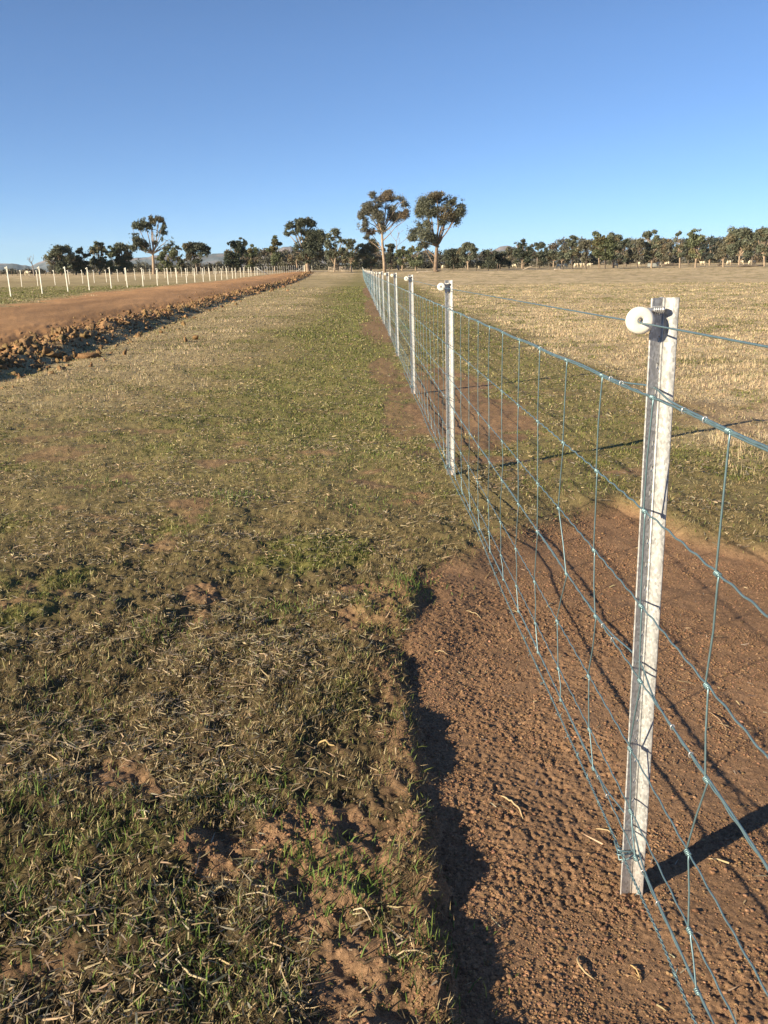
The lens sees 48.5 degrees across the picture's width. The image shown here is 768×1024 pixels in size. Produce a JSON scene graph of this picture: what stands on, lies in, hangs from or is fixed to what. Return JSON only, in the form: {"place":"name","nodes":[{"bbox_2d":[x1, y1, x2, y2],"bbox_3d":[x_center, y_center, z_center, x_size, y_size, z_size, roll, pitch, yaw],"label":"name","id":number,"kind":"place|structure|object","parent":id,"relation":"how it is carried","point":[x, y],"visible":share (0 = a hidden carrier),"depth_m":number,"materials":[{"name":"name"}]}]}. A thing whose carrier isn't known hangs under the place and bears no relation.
{"place":"outdoors","nodes":[
{"label":"outdoors","id":0,"kind":"place"},
{"bbox_2d":[0,246,741,271],"bbox_3d":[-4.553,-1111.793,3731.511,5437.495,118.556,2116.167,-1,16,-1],"label":"hills","id":1,"kind":"structure","parent":0,"point":[210,258],"depth_m":3547.35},
{"bbox_2d":[0,261,767,1023],"bbox_3d":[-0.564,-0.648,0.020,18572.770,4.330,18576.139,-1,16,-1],"label":"ground","id":2,"kind":"structure","parent":0,"point":[88,307],"depth_m":3.56,"materials":[{"name":"brown soil"}]},
{"bbox_2d":[5,266,10,295],"bbox_3d":[-18.086,-10.979,41.074,0.146,1.621,0.074,-1,16,-1],"label":"steel post","id":3,"kind":"object","parent":2,"relation":"on","point":[8,280],"visible":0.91,"depth_m":41.02,"materials":[{"name":"white metal"}]},
{"bbox_2d":[7,358,22,366],"bbox_3d":[-5.870,-2.346,13.602,0.195,0.228,0.133,-15,21,-41],"label":"soil clod","id":4,"kind":"object","parent":2,"relation":"on","point":[10,361],"visible":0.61,"depth_m":13.56,"materials":[{"name":"brown soil"}]},
{"bbox_2d":[19,336,33,346],"bbox_3d":[-6.563,-3.111,15.619,0.227,0.188,0.280,17,48,-17],"label":"soil clod","id":5,"kind":"object","parent":2,"relation":"on","point":[25,341],"visible":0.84,"depth_m":15.59,"materials":[{"name":"brown soil"}]},
{"bbox_2d":[26,256,34,275],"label":"dead tree","id":6,"kind":"object","parent":2,"relation":"on","point":[32,264],"visible":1,"depth_m":173.74,"materials":[{"name":"grey wood"}]},
{"bbox_2d":[31,333,38,339],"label":"soil clod","id":7,"kind":"object","parent":2,"relation":"on","point":[35,337],"visible":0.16,"depth_m":17.55,"materials":[{"name":"brown soil"}]},
{"bbox_2d":[31,363,44,367],"bbox_3d":[-5.687,-2.377,13.996,0.203,0.121,0.142,7,18,26],"label":"soil clod","id":8,"kind":"object","parent":2,"relation":"on","point":[39,365],"visible":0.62,"depth_m":13.97,"materials":[{"name":"brown soil"}]},
{"bbox_2d":[37,266,42,293],"bbox_3d":[-18.248,-12.187,45.288,0.138,1.621,0.079,-1,16,-1],"label":"steel post","id":9,"kind":"object","parent":2,"relation":"on","point":[38,267],"visible":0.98,"depth_m":45.23,"materials":[{"name":"white metal"}]},
{"bbox_2d":[42,346,52,353],"bbox_3d":[-6.050,-2.882,15.274,0.134,0.202,0.249,5,17,19],"label":"soil clod","id":10,"kind":"object","parent":2,"relation":"on","point":[46,349],"visible":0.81,"depth_m":15.22,"materials":[{"name":"brown soil"}]},
{"bbox_2d":[46,351,62,358],"bbox_3d":[-5.882,-2.790,15.216,0.183,0.171,0.411,10,19,34],"label":"soil clod","id":11,"kind":"object","parent":2,"relation":"on","point":[55,355],"visible":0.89,"depth_m":15.19,"materials":[{"name":"brown soil"}]},
{"bbox_2d":[56,326,61,333],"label":"soil clod","id":12,"kind":"object","parent":2,"relation":"on","point":[59,329],"visible":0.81,"depth_m":18.03,"materials":[{"name":"brown soil"}]},
{"bbox_2d":[41,244,77,274],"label":"gum tree","id":13,"kind":"object","parent":2,"relation":"on","point":[57,252],"visible":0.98,"depth_m":176.25,"materials":[{"name":"green plant"}]},
{"bbox_2d":[56,365,65,370],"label":"soil clod","id":14,"kind":"object","parent":2,"relation":"on","point":[59,367],"visible":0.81,"depth_m":13.20,"materials":[{"name":"brown soil"}]},
{"bbox_2d":[56,334,66,339],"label":"soil clod","id":15,"kind":"object","parent":2,"relation":"on","point":[62,336],"visible":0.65,"depth_m":16.81,"materials":[{"name":"brown soil"}]},
{"bbox_2d":[63,355,68,361],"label":"soil clod","id":16,"kind":"object","parent":2,"relation":"on","point":[66,358],"visible":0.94,"depth_m":14.99,"materials":[{"name":"brown soil"}]},
{"bbox_2d":[67,326,73,333],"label":"soil clod","id":17,"kind":"object","parent":2,"relation":"on","point":[70,330],"visible":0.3,"depth_m":18.09,"materials":[{"name":"brown soil"}]},
{"bbox_2d":[71,255,82,274],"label":"gum tree","id":18,"kind":"object","parent":2,"relation":"on","point":[76,269],"visible":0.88,"depth_m":179.34,"materials":[{"name":"green plant"}]},
{"bbox_2d":[75,246,90,274],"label":"gum tree","id":19,"kind":"object","parent":2,"relation":"on","point":[84,264],"visible":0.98,"depth_m":179.75,"materials":[{"name":"green plant"}]},
{"bbox_2d":[79,331,88,338],"bbox_3d":[-6.348,-3.722,18.015,0.208,0.207,0.140,12,20,38],"label":"soil clod","id":20,"kind":"object","parent":2,"relation":"on","point":[85,335],"visible":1,"depth_m":17.99,"materials":[{"name":"brown soil"}]},
{"bbox_2d":[77,352,100,358],"bbox_3d":[-5.267,-2.757,15.245,0.330,0.185,0.297,7,18,26],"label":"soil clod","id":21,"kind":"object","parent":2,"relation":"on","point":[86,355],"visible":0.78,"depth_m":15.19,"materials":[{"name":"brown soil"}]},
{"bbox_2d":[88,240,107,274],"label":"gum tree","id":22,"kind":"object","parent":2,"relation":"on","point":[97,248],"visible":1,"depth_m":181.95,"materials":[{"name":"green plant"}]},
{"bbox_2d":[104,245,117,273],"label":"gum tree","id":23,"kind":"object","parent":2,"relation":"on","point":[111,254],"visible":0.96,"depth_m":182.99,"materials":[{"name":"green plant"}]},
{"bbox_2d":[111,242,133,273],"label":"gum tree","id":24,"kind":"object","parent":2,"relation":"on","point":[124,259],"visible":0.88,"depth_m":185.22,"materials":[{"name":"green plant"}]},
{"bbox_2d":[0,267,262,275],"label":"paddock fence","id":25,"kind":"object","parent":2,"relation":"on","point":[123,272],"visible":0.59,"depth_m":183.60,"materials":[{"name":"grey wood"}]},
{"bbox_2d":[142,309,149,318],"bbox_3d":[-6.951,-5.742,24.940,0.168,0.414,0.210,-35,43,-27],"label":"soil clod","id":26,"kind":"object","parent":2,"relation":"on","point":[145,311],"visible":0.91,"depth_m":24.87,"materials":[{"name":"brown soil"}]},
{"bbox_2d":[127,214,174,273],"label":"gum tree","id":27,"kind":"object","parent":2,"relation":"on","point":[143,244],"visible":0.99,"depth_m":174.91,"materials":[{"name":"green plant"}]},
{"bbox_2d":[0,271,319,408],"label":"soil rubble","id":28,"kind":"object","parent":2,"relation":"on","point":[262,287],"visible":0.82,"depth_m":24.26,"materials":[{"name":"brown soil"}]},
{"bbox_2d":[154,246,176,273],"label":"gum tree","id":29,"kind":"object","parent":2,"relation":"on","point":[167,263],"visible":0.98,"depth_m":182.05,"materials":[{"name":"green plant"}]},
{"bbox_2d":[170,245,185,272],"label":"gum tree","id":30,"kind":"object","parent":2,"relation":"on","point":[178,266],"visible":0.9,"depth_m":186.68,"materials":[{"name":"green plant"}]},
{"bbox_2d":[181,241,211,273],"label":"gum tree","id":31,"kind":"object","parent":2,"relation":"on","point":[193,249],"visible":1,"depth_m":172.82,"materials":[{"name":"green plant"}]},
{"bbox_2d":[181,966,227,991],"bbox_3d":[-0.397,1.000,1.814,0.129,0.023,0.048,7,18,27],"label":"dry stalk","id":32,"kind":"object","parent":2,"relation":"on","point":[190,974],"visible":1,"depth_m":1.81,"materials":[{"name":"beige plant"}]},
{"bbox_2d":[212,885,232,889],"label":"dry stalk","id":33,"kind":"object","parent":2,"relation":"on","point":[222,886],"visible":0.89,"depth_m":2.07,"materials":[{"name":"beige plant"}]},
{"bbox_2d":[223,240,245,271],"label":"gum tree","id":34,"kind":"object","parent":2,"relation":"on","point":[230,260],"visible":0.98,"depth_m":193.33,"materials":[{"name":"green plant"}]},
{"bbox_2d":[236,237,247,271],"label":"gum tree","id":35,"kind":"object","parent":2,"relation":"on","point":[244,240],"visible":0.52,"depth_m":195.99,"materials":[{"name":"green plant"}]},
{"bbox_2d":[244,244,259,271],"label":"gum tree","id":36,"kind":"object","parent":2,"relation":"on","point":[253,254],"visible":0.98,"depth_m":193.98,"materials":[{"name":"green plant"}]},
{"bbox_2d":[236,891,286,900],"bbox_3d":[-0.293,0.921,2.040,0.133,0.028,0.008,1,16,7],"label":"dry stalk","id":37,"kind":"object","parent":2,"relation":"on","point":[262,893],"visible":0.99,"depth_m":2.04,"materials":[{"name":"beige plant"}]},
{"bbox_2d":[265,235,283,271],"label":"gum tree","id":38,"kind":"object","parent":2,"relation":"on","point":[276,256],"visible":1,"depth_m":194.36,"materials":[{"name":"green plant"}]},
{"bbox_2d":[275,254,300,271],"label":"tree","id":39,"kind":"object","parent":2,"relation":"on","point":[284,265],"visible":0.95,"depth_m":195.18,"materials":[{"name":"green plant"}]},
{"bbox_2d":[283,216,325,271],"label":"gum tree","id":40,"kind":"object","parent":2,"relation":"on","point":[312,244],"visible":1,"depth_m":175.24,"materials":[{"name":"green plant"}]},
{"bbox_2d":[317,739,334,745],"bbox_3d":[-0.183,0.734,2.713,0.063,0.023,0.009,6,17,23],"label":"dry stalk","id":41,"kind":"object","parent":2,"relation":"on","point":[327,741],"visible":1,"depth_m":2.71,"materials":[{"name":"beige plant"}]},
{"bbox_2d":[324,228,346,271],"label":"gum tree","id":42,"kind":"object","parent":2,"relation":"on","point":[332,253],"visible":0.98,"depth_m":190.42,"materials":[{"name":"green plant"}]},
{"bbox_2d":[328,265,351,271],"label":"timber gate","id":43,"kind":"structure","parent":2,"relation":"on","point":[340,269],"depth_m":184.38,"materials":[{"name":"wood"}]},
{"bbox_2d":[341,238,360,270],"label":"gum tree","id":44,"kind":"object","parent":2,"relation":"on","point":[350,257],"visible":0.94,"depth_m":195.96,"materials":[{"name":"green plant"}]},
{"bbox_2d":[351,907,374,927],"bbox_3d":[-0.049,0.940,1.995,0.074,0.035,0.006,11,20,35],"label":"dry stalk","id":45,"kind":"object","parent":2,"relation":"on","point":[365,911],"visible":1,"depth_m":1.99,"materials":[{"name":"beige plant"}]},
{"bbox_2d":[357,238,379,270],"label":"gum tree","id":46,"kind":"object","parent":2,"relation":"on","point":[366,251],"visible":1,"depth_m":195.87,"materials":[{"name":"green plant"}]},
{"bbox_2d":[356,188,410,271],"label":"gum tree","id":47,"kind":"object","parent":2,"relation":"on","point":[369,208],"visible":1,"depth_m":174.37,"materials":[{"name":"green plant"}]},
{"bbox_2d":[0,282,767,1023],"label":"dry grass","id":48,"kind":"structure","parent":2,"relation":"on","point":[450,548],"depth_m":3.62,"materials":[{"name":"beige plant"}]},
{"bbox_2d":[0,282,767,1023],"bbox_3d":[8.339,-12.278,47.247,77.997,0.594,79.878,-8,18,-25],"label":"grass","id":49,"kind":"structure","parent":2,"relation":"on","point":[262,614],"depth_m":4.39,"materials":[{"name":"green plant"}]},
{"bbox_2d":[0,236,767,273],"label":"woodland","id":50,"kind":"object","parent":2,"relation":"on","point":[428,263],"visible":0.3,"depth_m":242.65,"materials":[{"name":"green plant"}]},
{"bbox_2d":[381,243,396,269],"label":"gum tree","id":51,"kind":"object","parent":2,"relation":"on","point":[390,249],"visible":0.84,"depth_m":205.70,"materials":[{"name":"green plant"}]},
{"bbox_2d":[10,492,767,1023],"bbox_3d":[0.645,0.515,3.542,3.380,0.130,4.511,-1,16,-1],"label":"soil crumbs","id":52,"kind":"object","parent":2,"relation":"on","point":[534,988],"visible":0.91,"depth_m":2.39,"materials":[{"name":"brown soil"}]},
{"bbox_2d":[389,229,405,269],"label":"dead tree","id":53,"kind":"object","parent":2,"relation":"on","point":[397,246],"visible":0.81,"depth_m":201.33,"materials":[{"name":"grey wood"}]},
{"bbox_2d":[394,246,409,270],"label":"gum tree","id":54,"kind":"object","parent":2,"relation":"on","point":[402,253],"visible":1,"depth_m":196.14,"materials":[{"name":"green plant"}]},
{"bbox_2d":[389,949,427,956],"bbox_3d":[0.054,0.966,1.868,0.089,0.017,0.008,0,16,3],"label":"dry stalk","id":55,"kind":"object","parent":2,"relation":"on","point":[401,952],"visible":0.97,"depth_m":1.87,"materials":[{"name":"beige plant"}]},
{"bbox_2d":[407,245,423,269],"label":"gum tree","id":56,"kind":"object","parent":2,"relation":"on","point":[415,262],"visible":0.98,"depth_m":195.95,"materials":[{"name":"green plant"}]},
{"bbox_2d":[405,190,467,271],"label":"gum tree","id":57,"kind":"object","parent":2,"relation":"on","point":[428,208],"visible":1,"depth_m":167.60,"materials":[{"name":"green plant"}]},
{"bbox_2d":[441,248,466,268],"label":"gum tree","id":58,"kind":"object","parent":2,"relation":"on","point":[450,260],"visible":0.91,"depth_m":204.93,"materials":[{"name":"green plant"}]},
{"bbox_2d":[456,242,478,268],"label":"gum tree","id":59,"kind":"object","parent":2,"relation":"on","point":[469,247],"visible":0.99,"depth_m":199.74,"materials":[{"name":"green plant"}]},
{"bbox_2d":[476,248,500,268],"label":"gum tree","id":60,"kind":"object","parent":2,"relation":"on","point":[491,261],"visible":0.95,"depth_m":201.32,"materials":[{"name":"green plant"}]},
{"bbox_2d":[495,251,507,268],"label":"gum tree","id":61,"kind":"object","parent":2,"relation":"on","point":[501,259],"visible":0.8,"depth_m":203.14,"materials":[{"name":"green plant"}]},
{"bbox_2d":[503,247,517,267],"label":"gum tree","id":62,"kind":"object","parent":2,"relation":"on","point":[509,259],"visible":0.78,"depth_m":206.71,"materials":[{"name":"green plant"}]},
{"bbox_2d":[501,795,522,817],"bbox_3d":[0.376,0.853,2.480,0.016,0.017,0.116,-9,18,-26],"label":"dry stalk","id":63,"kind":"object","parent":2,"relation":"on","point":[505,797],"visible":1,"depth_m":2.48,"materials":[{"name":"beige plant"}]},
{"bbox_2d":[512,238,532,267],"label":"gum tree","id":64,"kind":"object","parent":2,"relation":"on","point":[520,253],"visible":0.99,"depth_m":201.97,"materials":[{"name":"green plant"}]},
{"bbox_2d":[527,241,547,267],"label":"gum tree","id":65,"kind":"object","parent":2,"relation":"on","point":[539,257],"visible":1,"depth_m":201.50,"materials":[{"name":"green plant"}]},
{"bbox_2d":[545,249,563,266],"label":"gum tree","id":66,"kind":"object","parent":2,"relation":"on","point":[552,255],"visible":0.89,"depth_m":220.76,"materials":[{"name":"green plant"}]},
{"bbox_2d":[557,249,570,266],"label":"gum tree","id":67,"kind":"object","parent":2,"relation":"on","point":[563,252],"visible":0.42,"depth_m":225.20,"materials":[{"name":"green plant"}]},
{"bbox_2d":[362,267,767,1023],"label":"wire fence","id":68,"kind":"object","parent":2,"relation":"on","point":[660,317],"visible":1,"depth_m":1.95,"materials":[{"name":"metal"}]},
{"bbox_2d":[564,235,578,268],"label":"gum tree","id":69,"kind":"object","parent":2,"relation":"on","point":[572,244],"visible":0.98,"depth_m":177.35,"materials":[{"name":"green plant"}]},
{"bbox_2d":[576,956,594,979],"bbox_3d":[0.446,1.018,1.910,0.021,0.014,0.071,-6,17,-17],"label":"dry stalk","id":70,"kind":"object","parent":2,"relation":"on","point":[581,967],"visible":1,"depth_m":1.90,"materials":[{"name":"beige plant"}]},
{"bbox_2d":[578,240,594,268],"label":"gum tree","id":71,"kind":"object","parent":2,"relation":"on","point":[582,245],"visible":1,"depth_m":175.02,"materials":[{"name":"green plant"}]},
{"bbox_2d":[591,230,604,267],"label":"gum tree","id":72,"kind":"object","parent":2,"relation":"on","point":[596,234],"visible":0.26,"depth_m":189.68,"materials":[{"name":"green plant"}]},
{"bbox_2d":[591,235,619,268],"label":"gum tree","id":73,"kind":"object","parent":2,"relation":"on","point":[609,244],"visible":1,"depth_m":172.06,"materials":[{"name":"green plant"}]},
{"bbox_2d":[453,261,762,270],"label":"paddock fence","id":74,"kind":"object","parent":2,"relation":"on","point":[581,266],"visible":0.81,"depth_m":174.84,"materials":[{"name":"wood"}]},
{"bbox_2d":[606,231,623,267],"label":"gum tree","id":75,"kind":"object","parent":2,"relation":"on","point":[617,237],"visible":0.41,"depth_m":179.45,"materials":[{"name":"green plant"}]},
{"bbox_2d":[618,238,636,266],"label":"gum tree","id":76,"kind":"object","parent":2,"relation":"on","point":[625,243],"visible":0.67,"depth_m":204.55,"materials":[{"name":"green plant"}]},
{"bbox_2d":[628,965,640,982],"bbox_3d":[0.557,1.019,1.895,0.037,0.022,0.044,10,19,33],"label":"dry stalk","id":77,"kind":"object","parent":2,"relation":"on","point":[634,967],"visible":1,"depth_m":1.89,"materials":[{"name":"beige plant"}]},
{"bbox_2d":[627,238,645,267],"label":"gum tree","id":78,"kind":"object","parent":2,"relation":"on","point":[633,253],"visible":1,"depth_m":174.52,"materials":[{"name":"green plant"}]},
{"bbox_2d":[641,229,662,267],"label":"gum tree","id":79,"kind":"object","parent":2,"relation":"on","point":[650,253],"visible":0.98,"depth_m":175.24,"materials":[{"name":"green plant"}]},
{"bbox_2d":[647,263,660,266],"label":"water trough","id":80,"kind":"object","parent":2,"relation":"on","point":[653,265],"visible":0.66,"depth_m":196.38,"materials":[{"name":"concrete"}]},
{"bbox_2d":[656,238,674,263],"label":"gum tree","id":81,"kind":"object","parent":2,"relation":"on","point":[667,246],"visible":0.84,"depth_m":204.58,"materials":[{"name":"green plant"}]},
{"bbox_2d":[672,230,686,267],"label":"gum tree","id":82,"kind":"object","parent":2,"relation":"on","point":[679,247],"visible":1,"depth_m":172.19,"materials":[{"name":"green plant"}]},
{"bbox_2d":[678,238,693,265],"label":"gum tree","id":83,"kind":"object","parent":2,"relation":"on","point":[686,256],"visible":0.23,"depth_m":204.50,"materials":[{"name":"green plant"}]},
{"bbox_2d":[686,228,705,267],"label":"gum tree","id":84,"kind":"object","parent":2,"relation":"on","point":[694,240],"visible":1,"depth_m":170.87,"materials":[{"name":"green plant"}]},
{"bbox_2d":[699,235,720,263],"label":"gum tree","id":85,"kind":"object","parent":2,"relation":"on","point":[710,252],"visible":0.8,"depth_m":198.90,"materials":[{"name":"green plant"}]},
{"bbox_2d":[713,237,733,266],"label":"gum tree","id":86,"kind":"object","parent":2,"relation":"on","point":[721,254],"visible":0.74,"depth_m":171.40,"materials":[{"name":"green plant"}]},
{"bbox_2d":[725,226,753,264],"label":"gum tree","id":87,"kind":"object","parent":2,"relation":"on","point":[740,245],"visible":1,"depth_m":167.71,"materials":[{"name":"green plant"}]},
{"bbox_2d":[738,262,762,266],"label":"fallen log","id":88,"kind":"object","parent":2,"relation":"on","point":[752,265],"visible":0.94,"depth_m":166.87,"materials":[{"name":"brown wood"}]},
{"bbox_2d":[743,236,758,263],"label":"gum tree","id":89,"kind":"object","parent":2,"relation":"on","point":[755,250],"visible":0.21,"depth_m":189.77,"materials":[{"name":"green plant"}]},
{"bbox_2d":[751,227,767,266],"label":"gum tree","id":90,"kind":"object","parent":2,"relation":"on","point":[760,234],"visible":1,"depth_m":166.66,"materials":[{"name":"green plant"}]},
{"bbox_2d":[0,0,767,265],"label":"sky","id":91,"kind":"structure","parent":0,"point":[223,121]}
]}

